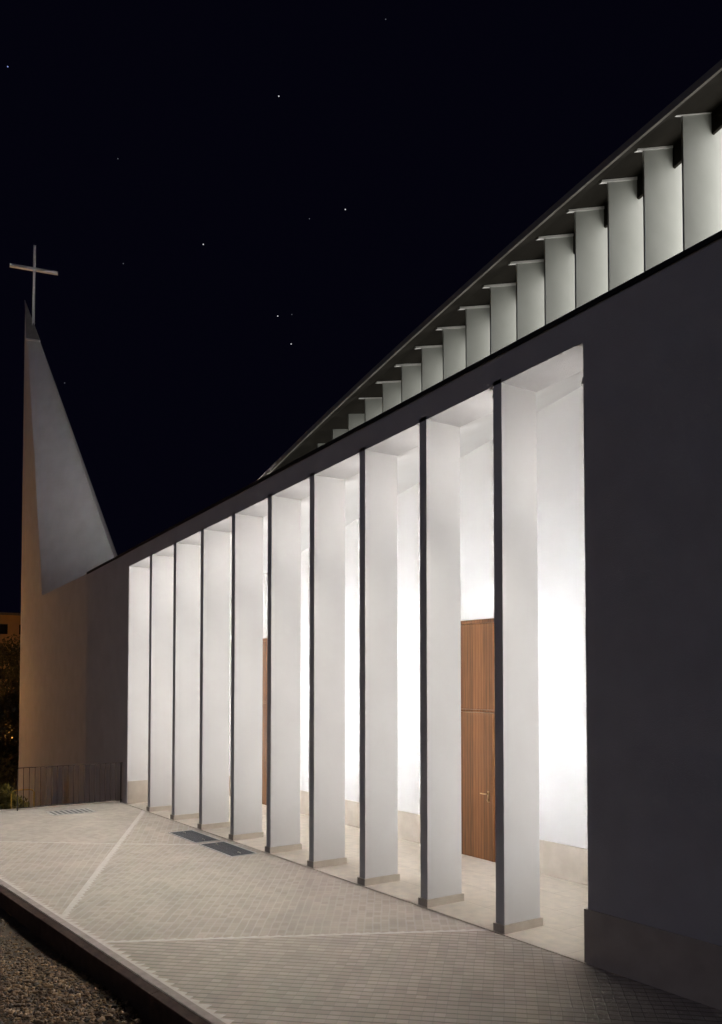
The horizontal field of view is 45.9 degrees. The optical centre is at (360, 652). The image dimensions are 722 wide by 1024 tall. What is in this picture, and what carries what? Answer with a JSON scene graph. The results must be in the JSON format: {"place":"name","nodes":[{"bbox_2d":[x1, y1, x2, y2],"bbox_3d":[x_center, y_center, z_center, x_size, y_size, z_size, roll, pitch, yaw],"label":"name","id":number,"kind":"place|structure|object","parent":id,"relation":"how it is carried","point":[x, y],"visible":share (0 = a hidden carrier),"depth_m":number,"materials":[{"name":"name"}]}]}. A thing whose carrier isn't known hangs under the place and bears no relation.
{"place":"outdoors","nodes":[
{"label":"outdoors","id":0,"kind":"place"},
{"bbox_2d":[0,842,115,913],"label":"pavement","id":1,"kind":"structure","parent":0,"point":[55,876],"depth_m":12.64,"materials":[{"name":"beige stone"}]},
{"bbox_2d":[0,716,136,1023],"bbox_3d":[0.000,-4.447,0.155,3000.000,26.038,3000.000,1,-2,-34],"label":"ground","id":2,"kind":"structure","parent":0,"point":[12,921],"depth_m":9.34,"materials":[{"name":"gravel"}]},
{"bbox_2d":[0,751,16,808],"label":"bush","id":3,"kind":"object","parent":2,"relation":"on","point":[6,774],"visible":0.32,"depth_m":25.97,"materials":[{"name":"green plant"}]},
{"bbox_2d":[0,728,18,785],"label":"tree","id":4,"kind":"object","parent":2,"relation":"on","point":[12,747],"visible":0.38,"depth_m":41.41,"materials":[{"name":"green plant"}]},
{"bbox_2d":[0,689,19,788],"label":"tree","id":5,"kind":"object","parent":2,"relation":"on","point":[11,703],"visible":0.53,"depth_m":54.10,"materials":[{"name":"green plant"}]},
{"bbox_2d":[0,634,19,698],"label":"tree","id":6,"kind":"object","parent":2,"relation":"on","point":[4,651],"visible":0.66,"depth_m":86.33,"materials":[{"name":"green plant"}]},
{"bbox_2d":[0,664,19,785],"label":"tree","id":7,"kind":"object","parent":2,"relation":"on","point":[14,682],"visible":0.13,"depth_m":70.87,"materials":[{"name":"green plant"}]},
{"bbox_2d":[0,612,20,691],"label":"apartment building","id":8,"kind":"structure","parent":2,"relation":"on","point":[10,624],"depth_m":121.20,"materials":[{"name":"brown concrete"}]},
{"bbox_2d":[0,623,7,634],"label":"window","id":9,"kind":"structure","parent":8,"relation":"in","point":[3,627],"depth_m":120.68,"materials":[{"name":"black glass"}]},
{"bbox_2d":[1,646,19,696],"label":"tree","id":10,"kind":"object","parent":2,"relation":"on","point":[12,666],"visible":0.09,"depth_m":90.41,"materials":[{"name":"green plant"}]},
{"bbox_2d":[0,783,29,809],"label":"bush","id":11,"kind":"object","parent":2,"relation":"on","point":[5,797],"visible":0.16,"depth_m":20.20,"materials":[{"name":"green plant"}]},
{"bbox_2d":[10,789,33,808],"bbox_3d":[-7.756,4.139,19.534,0.528,1.988,0.028,1,-2,-34],"label":"barrier hoop","id":12,"kind":"object","parent":2,"relation":"on","point":[20,790],"visible":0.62,"depth_m":19.49,"materials":[{"name":"yellow paint"}]},
{"bbox_2d":[0,800,119,810],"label":"retaining edge","id":13,"kind":"object","parent":2,"relation":"on","point":[58,805],"visible":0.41,"depth_m":18.82,"materials":[{"name":"concrete"}]},
{"bbox_2d":[10,245,116,806],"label":"bell tower","id":14,"kind":"structure","parent":2,"relation":"on","point":[67,544],"depth_m":27.80,"materials":[{"name":"concrete"}]},
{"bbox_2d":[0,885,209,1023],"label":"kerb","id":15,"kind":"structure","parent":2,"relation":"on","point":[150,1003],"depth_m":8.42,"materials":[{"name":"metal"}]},
{"bbox_2d":[0,879,225,1023],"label":"kerb","id":16,"kind":"structure","parent":2,"relation":"on","point":[178,997],"depth_m":8.36,"materials":[{"name":"concrete"}]},
{"bbox_2d":[85,59,721,1010],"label":"church","id":17,"kind":"structure","parent":2,"relation":"on","point":[443,583],"depth_m":11.84,"materials":[{"name":"paint"}]},
{"bbox_2d":[262,638,266,804],"bbox_3d":[-1.853,1.540,18.707,0.049,3.725,1.710,1,-2,-34],"label":"door","id":18,"kind":"structure","parent":17,"relation":"in","point":[264,689],"depth_m":19.14,"materials":[{"name":"brown wood"}]},
{"bbox_2d":[461,618,495,861],"bbox_3d":[1.995,1.343,13.056,0.113,3.725,1.630,1,-2,-34],"label":"door","id":19,"kind":"structure","parent":17,"relation":"in","point":[477,636],"depth_m":13.34,"materials":[{"name":"brown wood"}]},
{"bbox_2d":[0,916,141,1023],"bbox_3d":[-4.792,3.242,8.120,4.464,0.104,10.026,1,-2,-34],"label":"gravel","id":20,"kind":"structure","parent":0,"point":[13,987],"depth_m":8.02,"materials":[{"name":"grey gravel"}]},
{"bbox_2d":[0,802,141,843],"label":"pavement","id":21,"kind":"structure","parent":0,"point":[111,822],"depth_m":16.46,"materials":[{"name":"beige stone"}]},
{"bbox_2d":[0,841,109,843],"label":"paving joint","id":22,"kind":"object","parent":21,"relation":"on","point":[57,842],"visible":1,"depth_m":14.59,"materials":[{"name":"beige stone"}]},
{"bbox_2d":[16,762,122,810],"bbox_3d":[-6.403,2.950,18.843,2.300,0.915,0.044,1,-2,-34],"label":"railing","id":23,"kind":"object","parent":21,"relation":"on","point":[17,808],"visible":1,"depth_m":18.83,"materials":[{"name":"black metal"}]},
{"bbox_2d":[45,808,96,815],"bbox_3d":[-6.134,3.392,18.047,0.900,0.038,0.630,1,-2,-34],"label":"drain grate","id":24,"kind":"object","parent":21,"relation":"on","point":[71,811],"visible":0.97,"depth_m":18.07,"materials":[{"name":"metal"}]},
{"bbox_2d":[122,811,241,844],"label":"pavement","id":25,"kind":"structure","parent":0,"point":[149,828],"depth_m":15.58,"materials":[{"name":"beige stone"}]},
{"bbox_2d":[168,830,219,842],"bbox_3d":[-2.976,3.280,15.177,0.473,0.041,1.219,1,-2,-34],"label":"floor hatch","id":26,"kind":"object","parent":25,"relation":"on","point":[193,836],"visible":0.95,"depth_m":15.15,"materials":[{"name":"metal"}]},
{"bbox_2d":[65,844,482,941],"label":"pavement","id":27,"kind":"structure","parent":0,"point":[146,891],"depth_m":10.69,"materials":[{"name":"beige stone"}]},
{"bbox_2d":[60,810,144,917],"bbox_3d":[-4.041,3.240,14.124,0.120,0.001,8.463,0,-2,-8],"label":"paving joint","id":28,"kind":"object","parent":27,"relation":"on","point":[73,903],"visible":1,"depth_m":12.36,"materials":[{"name":"beige stone"}]},
{"bbox_2d":[199,841,257,856],"bbox_3d":[-2.195,3.240,14.041,0.473,0.041,1.242,1,-2,-34],"label":"floor hatch","id":29,"kind":"object","parent":27,"relation":"on","point":[227,849],"visible":1,"depth_m":13.97,"materials":[{"name":"metal"}]},
{"bbox_2d":[100,929,488,942],"bbox_3d":[-0.658,3.070,9.245,4.215,0.001,0.084,0,-2,-6],"label":"paving joint","id":30,"kind":"object","parent":27,"relation":"on","point":[175,939],"visible":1,"depth_m":9.24,"materials":[{"name":"beige stone"}]},
{"bbox_2d":[125,803,586,963],"bbox_3d":[-1.562,3.253,13.790,0.025,0.058,13.270,1,-2,-34],"label":"paving joint","id":31,"kind":"object","parent":27,"relation":"on","point":[384,893],"visible":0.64,"depth_m":10.82,"materials":[{"name":"concrete"}]},
{"bbox_2d":[126,796,587,961],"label":"arcade floor","id":32,"kind":"structure","parent":0,"point":[563,904],"depth_m":11.34,"materials":[{"name":"beige stone"}]},
{"bbox_2d":[0,0,721,612],"label":"sky","id":33,"kind":"structure","parent":0,"point":[442,130],"materials":[{"name":"black"}]},
{"bbox_2d":[106,931,721,1023],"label":"pavement","id":34,"kind":"structure","parent":0,"point":[474,977],"depth_m":7.81,"materials":[{"name":"grey stone"}]},
{"bbox_2d":[0,875,233,1023],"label":"paving joint","id":35,"kind":"object","parent":34,"relation":"on","point":[196,1002],"visible":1,"depth_m":8.47,"materials":[{"name":"beige stone"}]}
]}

